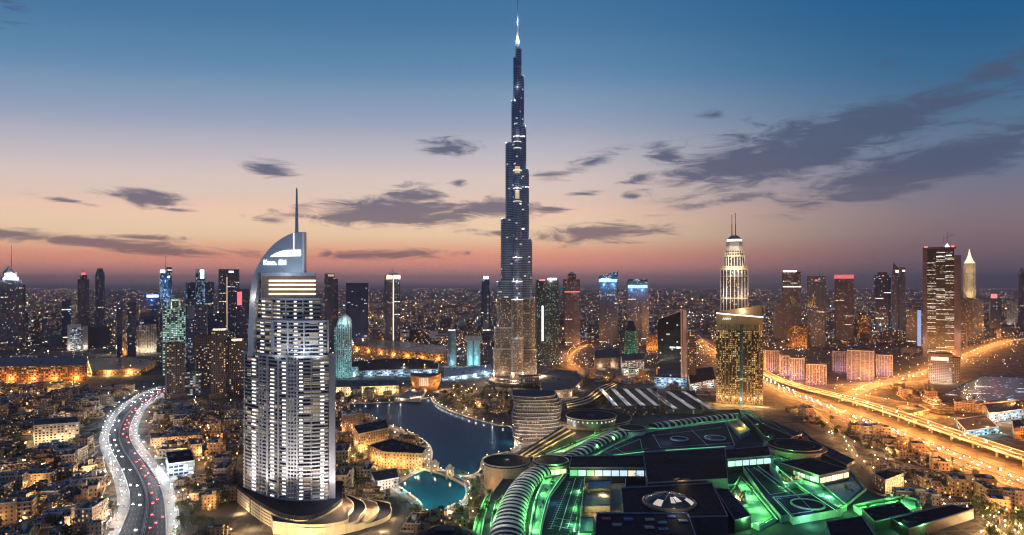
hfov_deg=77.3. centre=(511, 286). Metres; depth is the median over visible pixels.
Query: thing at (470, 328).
office block
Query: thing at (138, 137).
sky
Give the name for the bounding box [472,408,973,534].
shopping mall
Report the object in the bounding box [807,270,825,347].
tower
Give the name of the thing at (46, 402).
house
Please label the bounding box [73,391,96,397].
house
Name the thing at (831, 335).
office block
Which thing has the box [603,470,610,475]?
shop window
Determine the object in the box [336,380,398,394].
building
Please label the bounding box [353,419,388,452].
building
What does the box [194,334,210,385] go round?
tower
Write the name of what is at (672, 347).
tower
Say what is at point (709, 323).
office block
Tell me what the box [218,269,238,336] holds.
tower
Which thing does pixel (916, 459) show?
house
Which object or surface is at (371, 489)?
house
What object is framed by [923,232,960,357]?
tower
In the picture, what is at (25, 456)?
house
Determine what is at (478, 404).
house
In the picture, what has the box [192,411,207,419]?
house
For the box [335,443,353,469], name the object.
house
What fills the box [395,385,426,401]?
arcade
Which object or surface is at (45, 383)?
house
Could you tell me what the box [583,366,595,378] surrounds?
house
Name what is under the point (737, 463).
shop window
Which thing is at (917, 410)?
building
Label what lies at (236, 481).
tree
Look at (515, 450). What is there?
promenade
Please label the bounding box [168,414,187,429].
house
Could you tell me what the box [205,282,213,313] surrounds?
tower
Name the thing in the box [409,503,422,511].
tree
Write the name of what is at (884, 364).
apartment block
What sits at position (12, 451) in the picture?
house
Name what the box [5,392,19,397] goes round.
house
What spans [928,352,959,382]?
building
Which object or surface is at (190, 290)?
tower
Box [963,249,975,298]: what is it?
tower
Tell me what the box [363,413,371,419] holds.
house
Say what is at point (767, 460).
shop window
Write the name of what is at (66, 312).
tower
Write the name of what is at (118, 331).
tower
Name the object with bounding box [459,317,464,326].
office block
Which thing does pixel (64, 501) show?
tree
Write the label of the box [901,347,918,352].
office block
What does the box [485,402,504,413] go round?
house
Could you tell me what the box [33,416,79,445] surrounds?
building
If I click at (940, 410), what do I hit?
house
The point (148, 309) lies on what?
tower
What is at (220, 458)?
house
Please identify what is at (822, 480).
shop window
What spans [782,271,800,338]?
tower
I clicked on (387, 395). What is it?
house
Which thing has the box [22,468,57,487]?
house
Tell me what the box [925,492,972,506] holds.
parking lot
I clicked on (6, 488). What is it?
house
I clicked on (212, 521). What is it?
tree
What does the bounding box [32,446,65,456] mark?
house
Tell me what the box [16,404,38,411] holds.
house
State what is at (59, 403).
house
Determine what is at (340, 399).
house
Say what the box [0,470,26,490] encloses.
house
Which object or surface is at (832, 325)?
office block
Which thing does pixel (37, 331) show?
tower
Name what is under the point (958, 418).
ramp road
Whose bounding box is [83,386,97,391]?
house
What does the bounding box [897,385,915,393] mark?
house
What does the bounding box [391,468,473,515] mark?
promenade
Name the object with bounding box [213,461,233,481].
house
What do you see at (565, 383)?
building
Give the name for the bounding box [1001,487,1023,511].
house
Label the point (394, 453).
building
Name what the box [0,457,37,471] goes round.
house
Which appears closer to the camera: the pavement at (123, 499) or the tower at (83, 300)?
the pavement at (123, 499)
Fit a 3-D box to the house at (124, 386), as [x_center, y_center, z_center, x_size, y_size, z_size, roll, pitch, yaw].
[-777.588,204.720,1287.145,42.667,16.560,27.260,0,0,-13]
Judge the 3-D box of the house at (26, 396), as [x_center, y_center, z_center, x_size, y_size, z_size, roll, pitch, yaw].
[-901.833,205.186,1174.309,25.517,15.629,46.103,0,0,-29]
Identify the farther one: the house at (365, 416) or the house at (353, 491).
the house at (365, 416)
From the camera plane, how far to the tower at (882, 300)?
3104.43 m
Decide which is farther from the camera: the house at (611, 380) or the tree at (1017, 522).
the house at (611, 380)
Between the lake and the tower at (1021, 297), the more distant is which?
the tower at (1021, 297)
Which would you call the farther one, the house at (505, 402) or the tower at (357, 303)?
the tower at (357, 303)
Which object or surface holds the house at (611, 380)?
on the ground
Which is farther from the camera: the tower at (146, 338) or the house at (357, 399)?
the tower at (146, 338)
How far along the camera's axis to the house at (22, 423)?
960.92 m
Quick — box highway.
[691,329,1023,488]
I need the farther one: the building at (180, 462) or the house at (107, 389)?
the house at (107, 389)
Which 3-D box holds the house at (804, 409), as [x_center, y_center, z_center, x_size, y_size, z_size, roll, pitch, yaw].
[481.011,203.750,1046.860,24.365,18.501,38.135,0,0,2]
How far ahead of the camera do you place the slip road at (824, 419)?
855.58 m
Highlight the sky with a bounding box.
[0,0,1023,288]
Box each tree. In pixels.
[9,433,19,438]
[45,513,60,525]
[59,498,70,505]
[62,524,72,534]
[89,427,100,435]
[108,503,118,513]
[170,525,187,534]
[174,499,183,506]
[174,512,183,522]
[180,498,188,508]
[185,500,203,513]
[187,515,197,525]
[191,481,198,491]
[200,514,211,522]
[206,469,212,477]
[208,517,214,524]
[221,492,234,502]
[232,477,242,483]
[351,450,361,459]
[354,477,362,487]
[400,468,411,475]
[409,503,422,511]
[454,505,462,511]
[466,497,474,511]
[469,490,484,503]
[470,478,483,487]
[472,496,479,508]
[832,426,838,435]
[862,444,873,449]
[970,495,979,511]
[974,503,987,516]
[979,499,987,508]
[984,507,997,520]
[984,525,999,534]
[986,500,997,512]
[987,510,997,520]
[1000,513,1023,530]
[1003,507,1018,519]
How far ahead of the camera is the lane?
747.55 m
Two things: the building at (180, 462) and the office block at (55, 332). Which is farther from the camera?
the office block at (55, 332)
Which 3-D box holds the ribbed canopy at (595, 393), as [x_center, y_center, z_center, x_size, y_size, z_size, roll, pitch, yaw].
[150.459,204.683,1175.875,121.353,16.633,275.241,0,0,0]
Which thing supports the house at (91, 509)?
on the ground
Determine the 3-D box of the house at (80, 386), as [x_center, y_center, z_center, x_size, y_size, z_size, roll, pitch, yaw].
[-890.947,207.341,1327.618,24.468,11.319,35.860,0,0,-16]
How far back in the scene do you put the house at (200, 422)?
973.61 m
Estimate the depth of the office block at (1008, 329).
2904.85 m
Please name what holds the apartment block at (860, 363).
on the ground
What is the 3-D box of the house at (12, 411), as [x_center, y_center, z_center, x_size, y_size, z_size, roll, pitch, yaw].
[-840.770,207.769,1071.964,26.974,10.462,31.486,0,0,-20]
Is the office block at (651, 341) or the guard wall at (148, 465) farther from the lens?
the office block at (651, 341)
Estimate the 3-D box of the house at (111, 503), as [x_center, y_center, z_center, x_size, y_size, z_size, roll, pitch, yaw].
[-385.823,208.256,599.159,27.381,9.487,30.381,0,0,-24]
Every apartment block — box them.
[764,349,778,371]
[779,355,789,375]
[790,357,804,379]
[806,362,826,384]
[832,350,846,371]
[847,349,873,380]
[876,353,892,375]
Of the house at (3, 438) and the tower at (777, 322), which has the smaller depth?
the house at (3, 438)
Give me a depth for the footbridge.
712.16 m
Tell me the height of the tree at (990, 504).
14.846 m
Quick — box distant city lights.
[11,288,1020,365]
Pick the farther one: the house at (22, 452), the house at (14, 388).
the house at (14, 388)
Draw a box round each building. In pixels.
[0,357,86,381]
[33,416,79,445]
[87,357,156,375]
[150,430,201,446]
[162,449,194,476]
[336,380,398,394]
[341,406,362,432]
[352,339,445,361]
[352,358,438,377]
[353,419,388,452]
[368,438,426,469]
[370,468,398,489]
[444,364,492,380]
[511,390,561,440]
[538,369,582,397]
[594,348,620,368]
[621,352,643,375]
[688,367,715,390]
[873,468,903,493]
[896,404,928,416]
[943,375,1023,402]
[955,415,998,435]
[980,400,1023,421]
[1012,419,1023,438]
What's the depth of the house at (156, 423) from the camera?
959.37 m
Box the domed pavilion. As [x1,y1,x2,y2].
[414,525,477,534]
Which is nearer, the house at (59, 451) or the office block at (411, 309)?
the house at (59, 451)
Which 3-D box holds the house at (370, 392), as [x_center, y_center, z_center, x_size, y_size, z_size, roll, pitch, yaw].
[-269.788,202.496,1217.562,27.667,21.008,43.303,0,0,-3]
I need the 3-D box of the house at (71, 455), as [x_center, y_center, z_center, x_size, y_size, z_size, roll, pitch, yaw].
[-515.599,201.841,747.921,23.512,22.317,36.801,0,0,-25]
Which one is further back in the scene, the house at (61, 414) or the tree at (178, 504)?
the house at (61, 414)
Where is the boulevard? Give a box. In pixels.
[568,343,688,383]
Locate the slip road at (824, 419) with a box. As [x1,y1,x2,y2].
[808,405,927,469]
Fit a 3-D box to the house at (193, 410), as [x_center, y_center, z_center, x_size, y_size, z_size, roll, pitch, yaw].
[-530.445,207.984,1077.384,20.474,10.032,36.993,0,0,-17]
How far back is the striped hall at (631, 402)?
1074.64 m
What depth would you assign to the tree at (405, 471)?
716.56 m
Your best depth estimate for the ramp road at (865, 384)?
1416.00 m
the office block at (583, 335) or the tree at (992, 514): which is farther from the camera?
the office block at (583, 335)
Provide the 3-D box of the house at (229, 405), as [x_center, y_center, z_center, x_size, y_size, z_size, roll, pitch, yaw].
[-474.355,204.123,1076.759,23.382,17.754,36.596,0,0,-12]
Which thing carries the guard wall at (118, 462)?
on the winding road at (135, 517)
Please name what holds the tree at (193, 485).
on the ground
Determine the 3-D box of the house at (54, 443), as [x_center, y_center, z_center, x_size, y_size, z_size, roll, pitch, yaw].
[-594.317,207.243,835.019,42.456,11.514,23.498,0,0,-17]
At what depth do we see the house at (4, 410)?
1039.67 m
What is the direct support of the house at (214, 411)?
on the ground
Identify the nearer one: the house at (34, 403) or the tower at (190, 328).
the house at (34, 403)
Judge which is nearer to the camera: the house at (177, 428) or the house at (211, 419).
the house at (177, 428)
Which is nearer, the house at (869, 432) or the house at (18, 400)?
the house at (869, 432)
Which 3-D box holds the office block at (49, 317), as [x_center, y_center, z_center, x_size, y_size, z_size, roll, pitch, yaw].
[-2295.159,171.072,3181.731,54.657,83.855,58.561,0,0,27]
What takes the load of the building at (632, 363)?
on the ground
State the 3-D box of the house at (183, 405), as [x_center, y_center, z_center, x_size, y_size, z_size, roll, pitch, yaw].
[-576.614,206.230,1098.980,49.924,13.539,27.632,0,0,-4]
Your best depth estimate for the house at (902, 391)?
1236.62 m
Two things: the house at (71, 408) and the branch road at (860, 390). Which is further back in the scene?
the branch road at (860, 390)
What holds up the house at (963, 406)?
on the ground
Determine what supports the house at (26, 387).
on the ground
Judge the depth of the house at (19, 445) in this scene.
832.53 m
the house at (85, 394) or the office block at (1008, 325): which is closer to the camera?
the house at (85, 394)
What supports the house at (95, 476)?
on the ground
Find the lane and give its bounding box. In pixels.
[845,439,1005,534]
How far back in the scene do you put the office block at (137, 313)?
3239.35 m
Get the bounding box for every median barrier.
[119,389,163,534]
[799,396,1023,483]
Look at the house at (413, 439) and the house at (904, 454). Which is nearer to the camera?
the house at (904, 454)
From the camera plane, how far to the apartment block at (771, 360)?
1600.27 m
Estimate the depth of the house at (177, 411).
1052.36 m
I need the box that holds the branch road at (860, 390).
[835,336,1023,401]
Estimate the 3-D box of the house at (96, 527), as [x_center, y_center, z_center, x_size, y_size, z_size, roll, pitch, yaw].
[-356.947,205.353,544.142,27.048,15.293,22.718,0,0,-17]
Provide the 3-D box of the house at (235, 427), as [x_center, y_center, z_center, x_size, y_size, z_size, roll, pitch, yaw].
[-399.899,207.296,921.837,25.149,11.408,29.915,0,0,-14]
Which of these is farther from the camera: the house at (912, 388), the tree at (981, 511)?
the house at (912, 388)
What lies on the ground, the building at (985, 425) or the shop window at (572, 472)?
the building at (985, 425)
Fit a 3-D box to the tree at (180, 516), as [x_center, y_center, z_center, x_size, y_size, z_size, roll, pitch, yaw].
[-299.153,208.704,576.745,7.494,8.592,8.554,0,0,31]
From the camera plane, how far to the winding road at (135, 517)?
697.81 m
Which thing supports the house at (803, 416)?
on the ground
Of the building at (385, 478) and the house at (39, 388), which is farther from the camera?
the house at (39, 388)
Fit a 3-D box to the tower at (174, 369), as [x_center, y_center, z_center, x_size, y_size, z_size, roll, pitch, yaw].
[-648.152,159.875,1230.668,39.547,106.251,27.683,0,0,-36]
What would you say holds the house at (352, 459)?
on the ground
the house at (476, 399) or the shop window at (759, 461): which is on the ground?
the house at (476, 399)
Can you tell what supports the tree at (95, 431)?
on the ground
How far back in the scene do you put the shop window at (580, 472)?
643.24 m
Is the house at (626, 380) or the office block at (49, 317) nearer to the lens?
the house at (626, 380)
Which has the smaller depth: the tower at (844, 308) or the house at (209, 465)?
the house at (209, 465)
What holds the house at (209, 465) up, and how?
on the ground
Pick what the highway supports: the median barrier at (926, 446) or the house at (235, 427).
the median barrier at (926, 446)
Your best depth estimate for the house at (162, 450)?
803.04 m
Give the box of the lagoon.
[399,471,464,511]
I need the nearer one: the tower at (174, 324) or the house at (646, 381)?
the house at (646, 381)
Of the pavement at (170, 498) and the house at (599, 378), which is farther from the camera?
the house at (599, 378)
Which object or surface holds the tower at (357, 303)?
on the ground
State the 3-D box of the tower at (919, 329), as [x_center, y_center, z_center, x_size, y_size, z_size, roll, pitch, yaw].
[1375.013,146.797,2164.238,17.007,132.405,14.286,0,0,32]
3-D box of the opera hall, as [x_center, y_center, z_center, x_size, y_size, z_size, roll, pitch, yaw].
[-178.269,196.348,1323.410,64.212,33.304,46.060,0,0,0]
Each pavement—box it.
[99,386,162,534]
[129,394,180,534]
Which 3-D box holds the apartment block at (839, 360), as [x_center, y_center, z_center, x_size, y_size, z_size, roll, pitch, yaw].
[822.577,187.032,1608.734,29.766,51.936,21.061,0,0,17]
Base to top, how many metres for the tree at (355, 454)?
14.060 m
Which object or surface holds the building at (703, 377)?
on the ground
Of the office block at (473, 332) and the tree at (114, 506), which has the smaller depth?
the tree at (114, 506)
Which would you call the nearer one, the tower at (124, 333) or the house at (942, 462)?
the house at (942, 462)
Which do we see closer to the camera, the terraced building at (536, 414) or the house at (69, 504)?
the house at (69, 504)
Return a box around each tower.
[0,245,25,350]
[34,316,41,345]
[42,322,51,339]
[62,299,70,338]
[67,324,82,350]
[71,300,77,323]
[78,270,88,326]
[82,326,87,348]
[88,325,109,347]
[95,266,104,325]
[116,307,121,356]
[122,312,126,354]
[127,301,135,355]
[136,326,137,352]
[138,323,155,352]
[139,295,157,330]
[160,264,171,334]
[162,342,187,398]
[163,299,185,375]
[185,298,195,353]
[185,369,199,395]
[186,282,194,298]
[187,305,207,335]
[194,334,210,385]
[195,269,204,304]
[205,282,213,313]
[208,313,226,334]
[209,328,227,398]
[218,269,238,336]
[228,338,246,396]
[237,188,391,534]
[237,289,248,338]
[324,273,337,342]
[334,313,357,377]
[346,283,368,338]
[384,273,399,340]
[447,329,455,365]
[465,335,481,364]
[481,273,490,335]
[489,0,538,386]
[536,278,558,362]
[563,272,579,345]
[599,271,618,343]
[624,321,637,353]
[626,279,648,343]
[654,310,695,386]
[716,305,762,405]
[720,212,747,310]
[773,304,782,339]
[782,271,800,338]
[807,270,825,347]
[832,275,853,342]
[874,272,890,329]
[892,263,904,330]
[906,308,915,345]
[916,310,921,349]
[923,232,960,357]
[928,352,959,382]
[961,297,973,341]
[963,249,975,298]
[974,298,983,336]
[989,294,1001,333]
[1007,300,1016,323]
[1018,268,1023,325]
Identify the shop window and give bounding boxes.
[570,470,576,475]
[578,470,585,475]
[587,470,593,475]
[595,470,601,475]
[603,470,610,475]
[612,470,618,475]
[620,470,626,475]
[628,471,635,475]
[637,471,643,475]
[728,461,734,466]
[735,460,741,465]
[743,460,748,465]
[750,459,755,464]
[757,459,762,463]
[764,458,769,463]
[820,477,825,482]
[826,476,831,481]
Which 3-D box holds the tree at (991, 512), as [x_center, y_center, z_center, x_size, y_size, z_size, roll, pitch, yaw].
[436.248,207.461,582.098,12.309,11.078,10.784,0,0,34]
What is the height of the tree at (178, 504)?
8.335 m
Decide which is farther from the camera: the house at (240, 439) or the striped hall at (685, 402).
the striped hall at (685, 402)
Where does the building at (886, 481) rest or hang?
on the ground
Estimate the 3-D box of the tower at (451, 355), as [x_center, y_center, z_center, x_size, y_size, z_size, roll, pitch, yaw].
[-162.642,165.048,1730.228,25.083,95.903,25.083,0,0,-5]
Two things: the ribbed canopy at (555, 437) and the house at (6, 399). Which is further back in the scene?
the house at (6, 399)
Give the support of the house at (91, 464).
on the ground
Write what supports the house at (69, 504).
on the ground
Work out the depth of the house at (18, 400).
1135.73 m
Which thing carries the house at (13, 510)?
on the ground
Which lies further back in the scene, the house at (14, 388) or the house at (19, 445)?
the house at (14, 388)
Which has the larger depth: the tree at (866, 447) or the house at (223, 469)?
the tree at (866, 447)
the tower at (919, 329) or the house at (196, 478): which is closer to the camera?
the house at (196, 478)
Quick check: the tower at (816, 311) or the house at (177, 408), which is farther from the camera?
the tower at (816, 311)
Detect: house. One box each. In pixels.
[0,382,18,387]
[0,396,10,402]
[0,403,8,416]
[0,430,11,435]
[0,433,12,441]
[0,439,27,450]
[0,447,17,457]
[0,448,3,455]
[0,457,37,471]
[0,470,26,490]
[0,481,13,498]
[0,496,40,526]
[0,523,21,534]
[1,425,20,433]
[2,420,29,428]
[4,390,22,395]
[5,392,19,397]
[6,395,26,405]
[6,522,40,534]
[7,454,32,461]
[9,384,27,391]
[9,403,20,409]
[9,409,15,414]
[9,409,33,418]
[10,490,35,497]
[11,412,30,422]
[13,448,39,456]
[15,393,29,402]
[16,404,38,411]
[16,428,32,434]
[16,513,55,528]
[20,384,34,390]
[21,391,40,395]
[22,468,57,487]
[23,479,47,493]
[24,423,32,428]
[26,463,58,470]
[27,398,50,404]
[28,386,46,392]
[28,400,40,405]
[29,393,39,398]
[30,405,56,419]
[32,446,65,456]
[33,447,60,464]
[33,505,78,528]
[35,381,49,386]
[35,397,52,400]
[35,501,61,515]
[37,439,71,447]
[37,493,65,505]
[39,480,77,498]
[40,392,54,398]
[47,384,63,391]
[47,411,72,417]
[48,389,57,393]
[48,524,78,534]
[51,396,67,410]
[52,381,64,387]
[55,390,74,400]
[57,460,86,480]
[58,387,80,393]
[58,445,87,465]
[59,448,84,468]
[60,405,80,411]
[63,502,79,506]
[68,398,85,405]
[68,486,91,503]
[69,443,97,456]
[69,469,113,485]
[71,480,105,496]
[71,520,113,534]
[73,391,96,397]
[73,408,89,425]
[74,434,100,449]
[74,497,107,530]
[76,383,88,389]
[79,456,104,471]
[81,403,104,418]
[82,468,105,474]
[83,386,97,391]
[87,398,102,411]
[92,393,117,405]
[97,387,113,393]
[108,501,118,515]
[114,384,137,391]
[114,388,135,395]
[145,421,169,429]
[145,426,165,436]
[147,399,172,412]
[149,409,168,423]
[155,441,187,458]
[156,411,168,425]
[163,439,184,446]
[166,425,183,431]
[167,411,191,425]
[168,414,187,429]
[169,403,190,409]
[169,409,189,414]
[173,407,190,410]
[174,474,207,485]
[184,427,204,433]
[187,423,205,428]
[187,486,222,501]
[188,420,206,425]
[188,438,204,458]
[190,407,203,414]
[190,524,233,534]
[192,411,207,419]
[192,489,223,510]
[200,474,219,488]
[202,437,226,456]
[203,419,223,436]
[203,442,228,449]
[204,451,234,464]
[205,416,223,426]
[205,453,226,469]
[207,407,220,416]
[207,414,224,419]
[208,399,222,412]
[211,450,236,473]
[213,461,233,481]
[216,478,232,487]
[220,427,243,440]
[220,484,237,501]
[223,402,235,413]
[224,416,243,429]
[225,408,243,417]
[227,426,243,428]
[227,436,243,442]
[229,437,243,452]
[335,391,344,398]
[335,396,349,402]
[335,400,349,416]
[335,429,352,442]
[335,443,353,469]
[335,466,358,488]
[343,487,360,496]
[348,386,361,398]
[350,394,367,402]
[350,452,354,462]
[354,460,376,477]
[362,480,389,501]
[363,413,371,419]
[364,387,378,399]
[378,390,392,398]
[394,434,419,443]
[400,510,428,532]
[417,506,445,531]
[441,506,474,528]
[449,401,461,408]
[468,397,482,403]
[476,399,490,407]
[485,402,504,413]
[502,398,513,408]
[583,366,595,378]
[595,375,603,381]
[603,379,619,382]
[620,377,633,383]
[637,369,650,377]
[639,378,653,383]
[665,381,682,389]
[696,387,715,394]
[785,406,797,412]
[795,405,814,416]
[798,412,816,421]
[845,421,860,435]
[860,423,890,443]
[865,460,890,468]
[868,439,882,447]
[879,431,907,449]
[882,440,906,451]
[883,463,915,475]
[884,449,913,458]
[886,487,938,505]
[889,383,905,388]
[896,387,912,396]
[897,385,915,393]
[901,394,918,400]
[908,437,931,454]
[909,455,928,464]
[909,470,942,479]
[909,475,940,487]
[916,382,930,393]
[920,451,954,470]
[921,388,941,400]
[923,396,945,404]
[929,407,954,413]
[933,474,972,498]
[939,472,964,483]
[950,400,980,412]
[969,480,1000,501]
[971,469,1000,488]
[972,399,990,408]
[975,493,1010,515]
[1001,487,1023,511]
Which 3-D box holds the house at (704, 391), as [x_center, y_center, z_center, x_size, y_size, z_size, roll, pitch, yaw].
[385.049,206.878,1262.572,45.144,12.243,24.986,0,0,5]
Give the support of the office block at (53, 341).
on the ground
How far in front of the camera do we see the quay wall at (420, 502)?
655.90 m
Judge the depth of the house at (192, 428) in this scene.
918.87 m
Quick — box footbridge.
[420,459,469,485]
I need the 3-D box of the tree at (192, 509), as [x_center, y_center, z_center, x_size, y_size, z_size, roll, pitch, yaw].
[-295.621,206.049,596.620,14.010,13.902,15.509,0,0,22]
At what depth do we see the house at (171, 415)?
984.85 m
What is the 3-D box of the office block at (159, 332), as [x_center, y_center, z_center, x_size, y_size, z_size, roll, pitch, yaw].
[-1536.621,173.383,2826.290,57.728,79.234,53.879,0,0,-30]
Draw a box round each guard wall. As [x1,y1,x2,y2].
[108,386,163,534]
[129,391,166,534]
[800,401,1015,487]
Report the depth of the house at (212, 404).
1064.47 m
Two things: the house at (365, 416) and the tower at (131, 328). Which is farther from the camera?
the tower at (131, 328)
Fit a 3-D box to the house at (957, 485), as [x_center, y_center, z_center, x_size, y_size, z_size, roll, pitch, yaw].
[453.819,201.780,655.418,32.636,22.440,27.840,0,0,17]
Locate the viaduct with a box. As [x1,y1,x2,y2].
[763,369,1023,465]
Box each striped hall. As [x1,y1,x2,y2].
[599,388,671,416]
[654,391,712,413]
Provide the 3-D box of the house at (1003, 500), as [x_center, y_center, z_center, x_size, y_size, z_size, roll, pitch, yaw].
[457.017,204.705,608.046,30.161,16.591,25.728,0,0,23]
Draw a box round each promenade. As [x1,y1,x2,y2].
[335,397,521,478]
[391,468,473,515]
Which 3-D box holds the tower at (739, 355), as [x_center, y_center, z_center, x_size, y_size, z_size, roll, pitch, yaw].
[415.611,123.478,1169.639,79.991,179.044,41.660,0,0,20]
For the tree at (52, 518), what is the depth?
565.49 m
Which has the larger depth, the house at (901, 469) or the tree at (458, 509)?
the house at (901, 469)
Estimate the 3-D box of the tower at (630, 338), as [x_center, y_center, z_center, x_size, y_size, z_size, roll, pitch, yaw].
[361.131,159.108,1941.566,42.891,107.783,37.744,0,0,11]
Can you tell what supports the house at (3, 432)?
on the ground
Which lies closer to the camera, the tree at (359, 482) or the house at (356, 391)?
the tree at (359, 482)
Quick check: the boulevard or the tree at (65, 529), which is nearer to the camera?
the tree at (65, 529)
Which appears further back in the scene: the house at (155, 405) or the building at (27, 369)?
the building at (27, 369)
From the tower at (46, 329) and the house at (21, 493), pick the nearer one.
the house at (21, 493)
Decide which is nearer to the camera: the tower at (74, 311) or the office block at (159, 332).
the tower at (74, 311)
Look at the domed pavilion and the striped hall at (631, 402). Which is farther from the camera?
the striped hall at (631, 402)
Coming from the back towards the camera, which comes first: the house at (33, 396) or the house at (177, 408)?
the house at (33, 396)
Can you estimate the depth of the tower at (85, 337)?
2159.38 m
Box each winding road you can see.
[109,386,164,534]
[119,389,165,534]
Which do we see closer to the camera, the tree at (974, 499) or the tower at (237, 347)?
the tree at (974, 499)
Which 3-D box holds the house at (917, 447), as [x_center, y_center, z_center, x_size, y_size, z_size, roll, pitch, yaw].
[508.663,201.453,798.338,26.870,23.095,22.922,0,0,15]
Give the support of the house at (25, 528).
on the ground
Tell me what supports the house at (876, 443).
on the ground
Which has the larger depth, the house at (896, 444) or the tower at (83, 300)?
the tower at (83, 300)
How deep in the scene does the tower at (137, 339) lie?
2054.93 m
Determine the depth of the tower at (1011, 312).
3436.92 m
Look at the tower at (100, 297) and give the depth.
2709.50 m
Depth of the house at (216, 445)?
799.14 m
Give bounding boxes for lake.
[335,398,513,474]
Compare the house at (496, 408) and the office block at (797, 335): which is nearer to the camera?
the house at (496, 408)
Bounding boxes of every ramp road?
[795,379,928,384]
[864,395,984,410]
[886,406,1011,423]
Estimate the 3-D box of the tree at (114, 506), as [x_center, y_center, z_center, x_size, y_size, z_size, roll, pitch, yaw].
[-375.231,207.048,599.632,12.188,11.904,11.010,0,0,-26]
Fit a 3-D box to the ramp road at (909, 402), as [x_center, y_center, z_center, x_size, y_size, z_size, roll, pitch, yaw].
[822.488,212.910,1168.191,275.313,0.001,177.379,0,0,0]
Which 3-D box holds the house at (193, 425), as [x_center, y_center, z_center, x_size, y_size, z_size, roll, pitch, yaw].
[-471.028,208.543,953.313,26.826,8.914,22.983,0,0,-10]
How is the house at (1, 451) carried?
on the ground
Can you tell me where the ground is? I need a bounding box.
[0,289,1023,534]
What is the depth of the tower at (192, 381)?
1249.62 m
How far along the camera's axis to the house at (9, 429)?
928.47 m
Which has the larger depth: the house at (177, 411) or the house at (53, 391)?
the house at (53, 391)
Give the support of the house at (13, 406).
on the ground
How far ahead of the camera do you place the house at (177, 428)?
915.12 m
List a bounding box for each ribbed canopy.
[517,426,576,457]
[565,382,616,408]
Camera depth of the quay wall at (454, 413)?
952.28 m
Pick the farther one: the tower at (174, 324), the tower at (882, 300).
the tower at (882, 300)
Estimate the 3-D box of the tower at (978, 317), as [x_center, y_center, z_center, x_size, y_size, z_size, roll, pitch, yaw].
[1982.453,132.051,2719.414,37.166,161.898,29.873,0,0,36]
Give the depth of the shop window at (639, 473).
641.98 m
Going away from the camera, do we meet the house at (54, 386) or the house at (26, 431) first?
the house at (26, 431)
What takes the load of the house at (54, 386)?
on the ground
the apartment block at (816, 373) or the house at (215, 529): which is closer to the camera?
the house at (215, 529)
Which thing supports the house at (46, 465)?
on the ground
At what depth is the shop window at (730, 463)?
680.06 m
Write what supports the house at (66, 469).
on the ground
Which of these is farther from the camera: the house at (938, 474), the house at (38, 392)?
the house at (38, 392)
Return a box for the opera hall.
[410,373,440,389]
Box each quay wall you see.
[335,397,515,476]
[398,470,466,509]
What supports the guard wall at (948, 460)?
on the ground
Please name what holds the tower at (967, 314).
on the ground
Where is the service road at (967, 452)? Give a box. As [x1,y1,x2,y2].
[823,400,1023,475]
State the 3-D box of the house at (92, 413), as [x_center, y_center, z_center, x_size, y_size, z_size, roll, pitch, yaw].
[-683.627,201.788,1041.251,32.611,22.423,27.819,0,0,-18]
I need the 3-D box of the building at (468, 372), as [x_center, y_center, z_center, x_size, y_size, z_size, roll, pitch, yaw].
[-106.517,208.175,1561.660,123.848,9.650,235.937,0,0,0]
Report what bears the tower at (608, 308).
on the ground
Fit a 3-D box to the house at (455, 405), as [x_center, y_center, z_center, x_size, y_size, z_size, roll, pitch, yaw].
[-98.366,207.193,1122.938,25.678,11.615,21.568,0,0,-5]
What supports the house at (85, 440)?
on the ground
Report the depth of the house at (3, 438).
876.42 m
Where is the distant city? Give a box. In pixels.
[26,290,1023,345]
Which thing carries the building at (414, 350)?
on the ground
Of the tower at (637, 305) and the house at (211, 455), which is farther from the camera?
the tower at (637, 305)
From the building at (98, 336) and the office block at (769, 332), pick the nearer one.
the building at (98, 336)
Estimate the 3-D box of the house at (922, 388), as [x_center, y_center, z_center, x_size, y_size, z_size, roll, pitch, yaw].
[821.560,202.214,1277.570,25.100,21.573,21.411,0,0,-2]
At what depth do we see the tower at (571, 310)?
2285.78 m
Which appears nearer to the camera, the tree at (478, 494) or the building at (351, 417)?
the tree at (478, 494)
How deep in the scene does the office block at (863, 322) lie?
2496.92 m
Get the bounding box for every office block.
[26,312,31,325]
[38,335,66,349]
[44,312,59,328]
[52,331,59,334]
[136,309,138,318]
[136,319,143,326]
[157,317,161,334]
[409,306,413,312]
[417,313,423,323]
[435,321,448,330]
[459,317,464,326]
[464,327,475,330]
[468,330,480,334]
[580,333,587,337]
[646,333,657,349]
[704,322,715,325]
[764,331,772,334]
[789,324,806,347]
[828,333,834,338]
[831,321,834,329]
[857,314,870,337]
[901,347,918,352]
[1002,324,1016,327]
[1002,327,1015,331]
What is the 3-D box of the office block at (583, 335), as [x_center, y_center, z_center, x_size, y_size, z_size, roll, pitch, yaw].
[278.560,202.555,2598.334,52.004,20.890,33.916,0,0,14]
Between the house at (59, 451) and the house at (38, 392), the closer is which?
the house at (59, 451)
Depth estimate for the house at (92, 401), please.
1061.05 m
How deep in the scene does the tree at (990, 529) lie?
537.55 m

